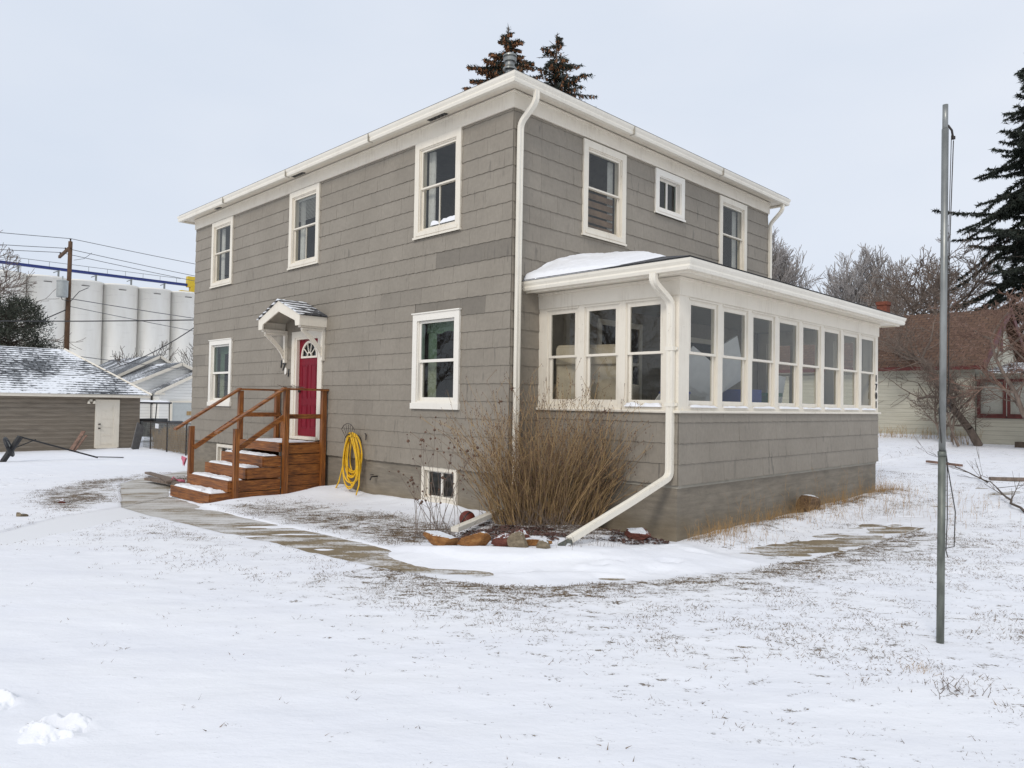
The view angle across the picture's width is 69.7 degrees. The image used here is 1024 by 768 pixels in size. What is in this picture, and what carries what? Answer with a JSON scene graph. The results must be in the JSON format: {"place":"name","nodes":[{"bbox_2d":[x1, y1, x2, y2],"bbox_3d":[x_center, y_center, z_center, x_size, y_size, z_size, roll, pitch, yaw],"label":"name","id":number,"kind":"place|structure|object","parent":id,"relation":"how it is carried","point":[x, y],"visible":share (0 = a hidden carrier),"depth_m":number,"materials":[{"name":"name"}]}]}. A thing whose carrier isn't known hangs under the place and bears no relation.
{"place":"outdoors","nodes":[
{"label":"outdoors","id":0,"kind":"place"},
{"bbox_2d":[0,508,148,545],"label":"path","id":1,"kind":"structure","parent":0,"point":[60,525],"depth_m":10.90,"materials":[{"name":"snow"}]},
{"bbox_2d":[120,471,186,506],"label":"path","id":2,"kind":"structure","parent":0,"point":[136,491],"depth_m":15.69,"materials":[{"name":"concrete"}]},
{"bbox_2d":[144,475,184,484],"bbox_3d":[-7.952,2.209,16.840,0.334,0.140,2.010,2,-2,-41],"label":"lumber piece","id":3,"kind":"object","parent":2,"relation":"on","point":[163,479],"visible":0.89,"depth_m":16.74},
{"bbox_2d":[0,436,1023,767],"bbox_3d":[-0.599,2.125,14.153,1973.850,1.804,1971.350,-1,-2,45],"label":"ground","id":4,"kind":"structure","parent":0,"point":[284,678],"depth_m":5.65,"materials":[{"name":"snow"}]},
{"bbox_2d":[0,689,17,709],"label":"kicked up snow","id":5,"kind":"structure","parent":4,"relation":"on","point":[7,699],"depth_m":4.37,"materials":[{"name":"snow"}]},
{"bbox_2d":[0,270,26,346],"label":"grain silo","id":6,"kind":"object","parent":4,"relation":"on","point":[2,274],"visible":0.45,"depth_m":158.77,"materials":[{"name":"concrete"}]},
{"bbox_2d":[0,255,187,288],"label":"conveyor","id":7,"kind":"object","parent":6,"relation":"on","point":[58,270],"visible":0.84,"depth_m":172.54,"materials":[{"name":"metal"}]},
{"bbox_2d":[179,276,194,291],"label":"conveyor drive","id":8,"kind":"structure","parent":7,"relation":"attached to","point":[190,285],"depth_m":187.89,"materials":[{"name":"yellow paint"}]},
{"bbox_2d":[0,292,63,348],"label":"pine tree","id":9,"kind":"object","parent":4,"relation":"on","point":[13,309],"visible":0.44,"depth_m":37.80,"materials":[{"name":"green plant"}]},
{"bbox_2d":[0,231,84,349],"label":"bare tree","id":10,"kind":"object","parent":4,"relation":"on","point":[9,286],"visible":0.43,"depth_m":42.26,"materials":[{"name":"grey plant"}]},
{"bbox_2d":[24,274,66,348],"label":"grain silo","id":11,"kind":"object","parent":4,"relation":"on","point":[44,288],"visible":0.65,"depth_m":163.43,"materials":[{"name":"concrete"}]},
{"bbox_2d":[17,712,93,745],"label":"kicked up snow","id":12,"kind":"structure","parent":4,"relation":"on","point":[44,731],"depth_m":3.94,"materials":[{"name":"snow"}]},
{"bbox_2d":[0,435,123,461],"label":"wheeled frame","id":13,"kind":"object","parent":4,"relation":"on","point":[10,448],"visible":0.98,"depth_m":24.20,"materials":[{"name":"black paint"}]},
{"bbox_2d":[56,239,91,349],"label":"utility pole","id":14,"kind":"object","parent":4,"relation":"on","point":[63,288],"visible":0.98,"depth_m":42.23,"materials":[{"name":"brown wood"}]},
{"bbox_2d":[61,252,193,280],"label":"power line","id":15,"kind":"object","parent":14,"relation":"attached to","point":[130,267],"visible":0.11,"depth_m":46.64,"materials":[{"name":"grey metal"}]},
{"bbox_2d":[71,238,193,263],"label":"power line","id":16,"kind":"object","parent":14,"relation":"attached to","point":[133,251],"visible":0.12,"depth_m":44.89,"materials":[{"name":"grey metal"}]},
{"bbox_2d":[72,249,193,275],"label":"power line","id":17,"kind":"object","parent":14,"relation":"attached to","point":[131,262],"visible":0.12,"depth_m":45.65,"materials":[{"name":"grey metal"}]},
{"bbox_2d":[73,299,193,318],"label":"power line","id":18,"kind":"object","parent":14,"relation":"attached to","point":[130,308],"visible":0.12,"depth_m":44.66,"materials":[{"name":"grey metal"}]},
{"bbox_2d":[0,346,152,451],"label":"garage","id":19,"kind":"structure","parent":4,"relation":"on","point":[102,409],"depth_m":32.31,"materials":[{"name":"grey paint"}]},
{"bbox_2d":[97,402,116,446],"bbox_3d":[-18.104,1.810,32.916,0.115,1.980,0.730,-1,-2,45],"label":"door","id":20,"kind":"structure","parent":19,"relation":"in","point":[107,410],"depth_m":32.94,"materials":[{"name":"white paint"}]},
{"bbox_2d":[70,431,86,450],"bbox_3d":[-18.401,2.416,31.281,0.304,0.801,0.980,1,-2,-2],"label":"leaning plank","id":21,"kind":"object","parent":4,"relation":"on","point":[74,446],"visible":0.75,"depth_m":31.27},
{"bbox_2d":[64,279,103,364],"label":"grain silo","id":22,"kind":"object","parent":4,"relation":"on","point":[89,345],"visible":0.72,"depth_m":168.66,"materials":[{"name":"concrete"}]},
{"bbox_2d":[101,283,138,363],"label":"grain silo","id":23,"kind":"object","parent":4,"relation":"on","point":[116,335],"visible":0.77,"depth_m":173.68,"materials":[{"name":"concrete"}]},
{"bbox_2d":[98,355,171,376],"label":"roof","id":24,"kind":"structure","parent":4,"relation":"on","point":[131,367],"depth_m":61.19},
{"bbox_2d":[131,422,143,448],"bbox_3d":[-16.538,2.354,32.507,0.044,1.346,1.016,1,-2,0],"label":"leaning board","id":25,"kind":"object","parent":4,"relation":"on","point":[138,433],"visible":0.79,"depth_m":32.48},
{"bbox_2d":[110,341,192,366],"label":"bare tree","id":26,"kind":"object","parent":4,"relation":"on","point":[183,357],"visible":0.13,"depth_m":65.26,"materials":[{"name":"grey plant"}]},
{"bbox_2d":[136,287,170,359],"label":"grain silo","id":27,"kind":"object","parent":4,"relation":"on","point":[151,336],"visible":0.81,"depth_m":179.11,"materials":[{"name":"concrete"}]},
{"bbox_2d":[121,362,192,417],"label":"white house","id":28,"kind":"structure","parent":4,"relation":"on","point":[148,378],"depth_m":55.57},
{"bbox_2d":[140,400,182,441],"bbox_3d":[-19.256,2.032,40.254,1.440,2.296,2.700,1,-2,9],"label":"utility cart","id":29,"kind":"object","parent":4,"relation":"on","point":[151,402],"visible":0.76,"depth_m":39.22,"materials":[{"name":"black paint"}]},
{"bbox_2d":[141,421,190,455],"bbox_3d":[-13.492,2.197,29.400,0.069,1.513,12.845,2,-2,-38],"label":"chain link fence","id":30,"kind":"object","parent":4,"relation":"on","point":[167,438],"visible":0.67,"depth_m":30.32,"materials":[{"name":"metal"}]},
{"bbox_2d":[151,425,187,453],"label":"tall weeds","id":31,"kind":"object","parent":4,"relation":"on","point":[163,442],"visible":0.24,"depth_m":31.29,"materials":[{"name":"plant"}]},
{"bbox_2d":[148,372,191,426],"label":"white garage","id":32,"kind":"structure","parent":4,"relation":"on","point":[177,392],"depth_m":54.89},
{"bbox_2d":[172,403,191,426],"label":"roll up door","id":33,"kind":"structure","parent":32,"relation":"in","point":[179,412],"depth_m":55.12,"materials":[{"name":"metal"}]},
{"bbox_2d":[169,291,194,366],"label":"grain silo","id":34,"kind":"object","parent":4,"relation":"on","point":[182,303],"visible":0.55,"depth_m":184.34,"materials":[{"name":"concrete"}]},
{"bbox_2d":[170,387,328,502],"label":"wooden steps","id":35,"kind":"structure","parent":4,"relation":"on","point":[251,464],"depth_m":14.34,"materials":[{"name":"brown wood"}]},
{"bbox_2d":[389,416,481,539],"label":"dry flower stalks","id":36,"kind":"object","parent":4,"relation":"on","point":[413,483],"visible":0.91,"depth_m":9.90,"materials":[{"name":"plant"}]},
{"bbox_2d":[423,530,458,545],"bbox_3d":[-0.840,1.891,8.796,0.416,0.245,0.275,1,-2,-15],"label":"edging stone","id":37,"kind":"object","parent":4,"relation":"on","point":[437,538],"visible":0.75,"depth_m":8.75,"materials":[{"name":"orange stone"}]},
{"bbox_2d":[459,511,474,522],"bbox_3d":[-0.661,1.992,10.867,0.240,0.240,0.240,32,36,25],"label":"basketball","id":38,"kind":"object","parent":4,"relation":"on","point":[467,515],"visible":0.61,"depth_m":10.79,"materials":[{"name":"red rubber"}]},
{"bbox_2d":[458,531,490,545],"bbox_3d":[-0.446,1.834,8.685,0.398,0.205,0.192,1,-2,-5],"label":"edging stone","id":39,"kind":"object","parent":4,"relation":"on","point":[480,538],"visible":0.82,"depth_m":8.63,"materials":[{"name":"orange stone"}]},
{"bbox_2d":[491,533,509,546],"bbox_3d":[-0.098,1.855,8.705,0.309,0.197,0.225,1,-2,-7],"label":"edging stone","id":40,"kind":"object","parent":4,"relation":"on","point":[500,540],"visible":0.69,"depth_m":8.61,"materials":[{"name":"red stone"}]},
{"bbox_2d":[462,26,549,90],"bbox_3d":[-0.655,-5.469,26.857,6.337,15.964,8.161,2,-2,-28],"label":"spruce tree","id":41,"kind":"object","parent":4,"relation":"on","point":[493,69],"visible":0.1,"depth_m":27.11,"materials":[{"name":"green plant"}]},
{"bbox_2d":[507,531,528,547],"bbox_3d":[0.073,1.844,8.563,0.278,0.244,0.168,0,-2,22],"label":"edging stone","id":42,"kind":"object","parent":4,"relation":"on","point":[517,539],"visible":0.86,"depth_m":8.54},
{"bbox_2d":[410,358,653,534],"bbox_3d":[0.120,0.819,10.035,3.264,2.462,2.613,-1,-2,45],"label":"bare bush","id":43,"kind":"object","parent":4,"relation":"on","point":[554,514],"visible":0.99,"depth_m":10.31,"materials":[{"name":"plant"}]},
{"bbox_2d":[526,537,552,545],"bbox_3d":[0.287,1.885,8.769,0.387,0.103,0.149,1,-2,-1],"label":"edging stone","id":44,"kind":"object","parent":4,"relation":"on","point":[532,541],"visible":0.49,"depth_m":8.71,"materials":[{"name":"orange stone"}]},
{"bbox_2d":[177,52,906,542],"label":"house","id":45,"kind":"structure","parent":4,"relation":"on","point":[387,286],"depth_m":12.87,"materials":[{"name":"grey"}]},
{"bbox_2d":[0,319,193,321],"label":"power line","id":46,"kind":"object","parent":45,"relation":"attached to","point":[96,321],"visible":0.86,"depth_m":20.30,"materials":[{"name":"black metal"}]},
{"bbox_2d":[10,328,193,375],"bbox_3d":[-14.707,-0.958,25.358,16.500,1.313,0.025,0,-2,41],"label":"power line","id":47,"kind":"object","parent":45,"relation":"attached to","point":[115,367],"visible":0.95,"depth_m":23.45,"materials":[{"name":"black metal"}]},
{"bbox_2d":[207,338,232,405],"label":"window","id":48,"kind":"structure","parent":45,"relation":"in","point":[225,344],"depth_m":18.84,"materials":[{"name":"white plastic"}]},
{"bbox_2d":[209,216,233,288],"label":"window","id":49,"kind":"structure","parent":45,"relation":"in","point":[215,249],"depth_m":18.96,"materials":[{"name":"white paint"}]},
{"bbox_2d":[216,444,232,460],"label":"basement window","id":50,"kind":"structure","parent":45,"relation":"in","point":[219,446],"depth_m":18.50,"materials":[{"name":"white paint"}]},
{"bbox_2d":[287,182,320,269],"bbox_3d":[-4.384,-3.340,15.795,1.290,1.690,0.247,-1,-2,45],"label":"window","id":51,"kind":"structure","parent":45,"relation":"in","point":[301,196],"depth_m":16.00,"materials":[{"name":"white paint"}]},
{"bbox_2d":[298,338,317,436],"bbox_3d":[-4.285,0.075,15.509,0.860,2.050,0.100,-1,-2,45],"label":"door","id":52,"kind":"structure","parent":45,"relation":"in","point":[307,364],"depth_m":15.55,"materials":[{"name":"red paint"}]},
{"bbox_2d":[341,423,366,442],"bbox_3d":[-2.975,0.927,13.922,0.599,0.366,0.222,-1,-2,45],"label":"hose hanger","id":53,"kind":"object","parent":45,"relation":"attached to","point":[351,432],"visible":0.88,"depth_m":13.91,"materials":[{"name":"metal"}]},
{"bbox_2d":[335,432,362,494],"bbox_3d":[-3.080,1.492,13.989,0.795,1.161,0.188,-1,-2,45],"label":"garden hose","id":54,"kind":"object","parent":53,"relation":"hanging from","point":[358,458],"visible":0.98,"depth_m":13.91,"materials":[{"name":"yellow rubber"}]},
{"bbox_2d":[410,308,461,409],"bbox_3d":[-1.229,-0.402,12.518,1.280,1.660,0.275,-1,-2,45],"label":"window","id":55,"kind":"structure","parent":45,"relation":"in","point":[440,321],"depth_m":12.73,"materials":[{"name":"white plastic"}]},
{"bbox_2d":[412,127,462,240],"bbox_3d":[-1.209,-3.380,12.620,1.270,1.700,0.247,-1,-2,45],"label":"window","id":56,"kind":"structure","parent":45,"relation":"in","point":[454,136],"depth_m":12.84,"materials":[{"name":"white paint"}]},
{"bbox_2d":[421,466,457,505],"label":"basement window","id":57,"kind":"structure","parent":45,"relation":"in","point":[425,481],"depth_m":12.39,"materials":[{"name":"white paint"}]},
{"bbox_2d":[549,309,576,404],"bbox_3d":[0.792,-0.401,11.339,0.575,1.460,0.075,-1,-2,45],"label":"porch window","id":58,"kind":"structure","parent":45,"relation":"in","point":[557,401],"depth_m":11.42,"materials":[{"name":"white paint"}]},
{"bbox_2d":[585,305,617,405],"bbox_3d":[1.327,-0.407,10.803,0.590,1.460,0.075,-1,-2,45],"label":"porch window","id":59,"kind":"structure","parent":45,"relation":"in","point":[606,402],"depth_m":10.88,"materials":[{"name":"white paint"}]},
{"bbox_2d":[581,138,626,246],"bbox_3d":[1.561,-3.322,12.934,0.247,1.650,1.240,-1,-2,45],"label":"window","id":60,"kind":"structure","parent":45,"relation":"in","point":[620,160],"depth_m":13.04,"materials":[{"name":"white paint"}]},
{"bbox_2d":[627,300,662,405],"bbox_3d":[1.863,-0.413,10.268,0.595,1.460,0.075,-1,-2,45],"label":"porch window","id":61,"kind":"structure","parent":45,"relation":"in","point":[630,306],"depth_m":10.33,"materials":[{"name":"white paint"}]},
{"bbox_2d":[654,167,685,222],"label":"window","id":62,"kind":"structure","parent":45,"relation":"in","point":[678,183],"depth_m":14.38,"materials":[{"name":"white plastic"}]},
{"bbox_2d":[655,346,730,400],"bbox_3d":[2.791,0.177,11.553,0.950,1.250,0.032,37,-3,-24],"label":"foam panel","id":63,"kind":"object","parent":45,"relation":"on","point":[699,378],"visible":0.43,"depth_m":11.54,"materials":[{"name":"plastic"}]},
{"bbox_2d":[689,301,716,406],"bbox_3d":[2.657,-0.399,10.322,0.075,1.460,0.725,-1,-2,45],"label":"porch window","id":64,"kind":"structure","parent":45,"relation":"in","point":[709,403],"depth_m":10.51,"materials":[{"name":"white paint"}]},
{"bbox_2d":[722,336,740,392],"bbox_3d":[3.542,-0.318,12.027,0.550,0.800,0.031,-29,28,-21],"label":"foam panel","id":65,"kind":"object","parent":45,"relation":"on","point":[731,369],"visible":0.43,"depth_m":12.03,"materials":[{"name":"plastic"}]},
{"bbox_2d":[718,195,746,270],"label":"window","id":66,"kind":"structure","parent":45,"relation":"in","point":[741,238],"depth_m":16.40,"materials":[{"name":"white paint"}]},
{"bbox_2d":[722,308,746,406],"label":"porch window","id":67,"kind":"structure","parent":45,"relation":"in","point":[744,314],"depth_m":11.17,"materials":[{"name":"white paint"}]},
{"bbox_2d":[722,389,761,402],"bbox_3d":[3.774,0.661,12.389,0.700,1.130,0.400,-1,-2,45],"label":"storage tote","id":68,"kind":"object","parent":45,"relation":"on","point":[731,395],"visible":0.14,"depth_m":12.22,"materials":[{"name":"blue plastic"}]},
{"bbox_2d":[752,314,773,407],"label":"porch window","id":69,"kind":"structure","parent":45,"relation":"in","point":[754,404],"depth_m":11.81,"materials":[{"name":"white paint"}]},
{"bbox_2d":[762,393,782,402],"bbox_3d":[4.233,0.700,12.848,0.800,1.090,0.460,-1,-2,45],"label":"storage tote","id":70,"kind":"object","parent":45,"relation":"on","point":[764,397],"visible":0.11,"depth_m":12.52,"materials":[{"name":"green plastic"}]},
{"bbox_2d":[766,376,785,402],"bbox_3d":[4.698,0.334,13.247,0.500,1.000,0.031,11,-2,-37],"label":"foam panel","id":71,"kind":"object","parent":45,"relation":"on","point":[782,379],"visible":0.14,"depth_m":13.34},
{"bbox_2d":[767,343,790,402],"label":"porch window","id":72,"kind":"structure","parent":45,"relation":"in","point":[789,344],"depth_m":16.41,"materials":[{"name":"white paint"}]},
{"bbox_2d":[778,319,797,407],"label":"porch window","id":73,"kind":"structure","parent":45,"relation":"in","point":[794,365],"depth_m":12.45,"materials":[{"name":"white paint"}]},
{"bbox_2d":[802,324,819,408],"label":"porch window","id":74,"kind":"structure","parent":45,"relation":"in","point":[804,326],"depth_m":13.09,"materials":[{"name":"white paint"}]},
{"bbox_2d":[802,342,825,403],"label":"porch window","id":75,"kind":"structure","parent":45,"relation":"in","point":[811,343],"depth_m":15.86,"materials":[{"name":"white paint"}]},
{"bbox_2d":[824,329,838,408],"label":"porch window","id":76,"kind":"structure","parent":45,"relation":"in","point":[825,330],"depth_m":13.71,"materials":[{"name":"white paint"}]},
{"bbox_2d":[834,340,862,404],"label":"porch window","id":77,"kind":"structure","parent":45,"relation":"in","point":[851,341],"depth_m":15.32,"materials":[{"name":"white paint"}]},
{"bbox_2d":[843,333,857,407],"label":"porch window","id":78,"kind":"structure","parent":45,"relation":"in","point":[845,334],"depth_m":14.37,"materials":[{"name":"white paint"}]},
{"bbox_2d":[861,336,873,409],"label":"porch window","id":79,"kind":"structure","parent":45,"relation":"in","point":[865,338],"depth_m":15.00,"materials":[{"name":"white paint"}]},
{"bbox_2d":[536,539,550,548],"bbox_3d":[0.366,1.861,8.471,0.158,0.138,0.126,0,-2,22],"label":"edging stone","id":80,"kind":"object","parent":4,"relation":"on","point":[543,544],"visible":0.87,"depth_m":8.43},
{"bbox_2d":[449,510,668,544],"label":"bark mulch","id":81,"kind":"object","parent":4,"relation":"on","point":[536,532],"visible":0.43,"depth_m":9.60,"materials":[{"name":"wood"}]},
{"bbox_2d":[451,508,502,531],"bbox_3d":[-0.443,1.863,10.142,0.127,0.150,1.353,0,-2,26],"label":"downspout extension","id":82,"kind":"object","parent":81,"relation":"on","point":[469,523],"visible":0.88,"depth_m":9.87,"materials":[{"name":"white metal"}]},
{"bbox_2d":[533,33,597,99],"bbox_3d":[1.351,-5.271,27.194,8.407,15.650,8.261,1,-2,-3],"label":"spruce tree","id":83,"kind":"object","parent":4,"relation":"on","point":[555,72],"visible":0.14,"depth_m":26.95,"materials":[{"name":"green plant"}]},
{"bbox_2d":[624,527,650,540],"bbox_3d":[1.660,1.982,9.639,0.350,0.174,0.215,1,-2,-7],"label":"edging stone","id":84,"kind":"object","parent":4,"relation":"on","point":[640,534],"visible":0.94,"depth_m":9.58,"materials":[{"name":"red stone"}]},
{"bbox_2d":[705,456,888,531],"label":"tall weed stalks","id":85,"kind":"object","parent":4,"relation":"on","point":[804,497],"visible":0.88,"depth_m":11.99,"materials":[{"name":"beige plant"}]},
{"bbox_2d":[772,227,823,288],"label":"frosted willow","id":86,"kind":"object","parent":4,"relation":"on","point":[780,265],"visible":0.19,"depth_m":62.27,"materials":[{"name":"grey plant"}]},
{"bbox_2d":[796,494,820,511],"bbox_3d":[4.869,1.985,12.156,0.430,0.322,0.326,2,-2,-34],"label":"field rock","id":87,"kind":"object","parent":4,"relation":"on","point":[809,504],"visible":0.73,"depth_m":12.05,"materials":[{"name":"stone"}]},
{"bbox_2d":[811,242,919,315],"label":"frosted willow","id":88,"kind":"object","parent":4,"relation":"on","point":[849,290],"visible":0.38,"depth_m":59.28,"materials":[{"name":"grey plant"}]},
{"bbox_2d":[779,301,1023,444],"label":"neighbour house","id":89,"kind":"structure","parent":4,"relation":"on","point":[1006,426],"depth_m":29.47,"materials":[{"name":"beige"}]},
{"bbox_2d":[976,379,1006,417],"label":"window","id":90,"kind":"structure","parent":89,"relation":"in","point":[998,408],"depth_m":27.33,"materials":[{"name":"glass"}]},
{"bbox_2d":[1007,379,1023,418],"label":"window","id":91,"kind":"structure","parent":89,"relation":"in","point":[1013,412],"depth_m":26.84,"materials":[{"name":"glass"}]},
{"bbox_2d":[844,295,982,445],"bbox_3d":[15.544,-0.565,29.238,4.551,5.842,4.722,0,-2,19],"label":"leaning tree","id":92,"kind":"object","parent":4,"relation":"on","point":[973,436],"visible":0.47,"depth_m":28.15,"materials":[{"name":"brown plant"}]},
{"bbox_2d":[847,264,989,314],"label":"bare tree","id":93,"kind":"object","parent":4,"relation":"on","point":[918,287],"visible":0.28,"depth_m":45.79,"materials":[{"name":"brown plant"}]},
{"bbox_2d":[820,483,1021,536],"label":"yard weeds","id":94,"kind":"object","parent":4,"relation":"on","point":[922,507],"visible":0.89,"depth_m":12.25,"materials":[{"name":"beige plant"}]},
{"bbox_2d":[878,423,983,444],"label":"neighbour weeds","id":95,"kind":"object","parent":4,"relation":"on","point":[924,436],"visible":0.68,"depth_m":28.25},
{"bbox_2d":[861,225,1023,315],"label":"bare tree","id":96,"kind":"object","parent":4,"relation":"on","point":[935,291],"visible":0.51,"depth_m":40.09,"materials":[{"name":"grey plant"}]},
{"bbox_2d":[936,104,955,643],"bbox_3d":[3.366,-0.032,5.713,0.133,4.281,0.148,0,-2,32],"label":"flag pole","id":97,"kind":"object","parent":4,"relation":"on","point":[942,409],"visible":0.98,"depth_m":5.70,"materials":[{"name":"metal"}]},
{"bbox_2d":[905,348,999,446],"bbox_3d":[15.922,0.445,26.628,2.690,3.596,3.565,-1,-2,45],"label":"leaning tree","id":98,"kind":"object","parent":4,"relation":"on","point":[935,402],"visible":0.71,"depth_m":26.34,"materials":[{"name":"plant"}]},
{"bbox_2d":[917,440,987,482],"bbox_3d":[10.822,1.811,18.469,0.389,0.847,4.786,1,-2,14],"label":"fallen branch","id":99,"kind":"object","parent":4,"relation":"on","point":[957,467],"visible":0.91,"depth_m":17.28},
{"bbox_2d":[924,668,992,698],"bbox_3d":[2.813,1.927,4.731,0.436,0.120,0.326,1,-2,-9],"label":"twig cluster","id":100,"kind":"object","parent":4,"relation":"on","point":[925,682],"visible":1,"depth_m":4.72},
{"bbox_2d":[928,288,1023,419],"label":"tangled shrub","id":101,"kind":"object","parent":4,"relation":"on","point":[1016,400],"visible":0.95,"depth_m":24.11,"materials":[{"name":"plant"}]},
{"bbox_2d":[931,67,1023,341],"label":"spruce tree","id":102,"kind":"object","parent":4,"relation":"on","point":[1013,209],"visible":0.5,"depth_m":38.84,"materials":[{"name":"green plant"}]},
{"bbox_2d":[957,446,1023,511],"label":"fallen branch","id":103,"kind":"object","parent":4,"relation":"on","point":[1011,500],"visible":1,"depth_m":13.94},
{"bbox_2d":[989,477,1023,480],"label":"fallen plank","id":104,"kind":"object","parent":4,"relation":"on","point":[1006,478],"visible":1,"depth_m":16.56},
{"bbox_2d":[0,0,1023,331],"label":"sky","id":105,"kind":"structure","parent":0,"point":[120,120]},
{"bbox_2d":[122,488,1022,579],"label":"path","id":106,"kind":"structure","parent":0,"point":[176,510],"depth_m":9.91,"materials":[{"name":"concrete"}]},
{"bbox_2d":[684,479,918,550],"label":"foundation grass","id":107,"kind":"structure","parent":0,"point":[882,489],"depth_m":11.42,"materials":[{"name":"plant"}]},
{"bbox_3d":[1.613,0.866,11.287,1.900,0.590,0.900,-1,-2,45],"label":"storage box","id":108,"kind":"object","parent":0,"visible":0},
{"bbox_2d":[553,344,639,399],"bbox_3d":[1.322,-0.018,11.691,1.240,1.170,0.830,0,-2,25],"label":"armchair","id":109,"kind":"object","parent":108,"relation":"on","point":[606,372],"visible":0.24,"depth_m":11.32,"materials":[{"name":"beige fabric"}]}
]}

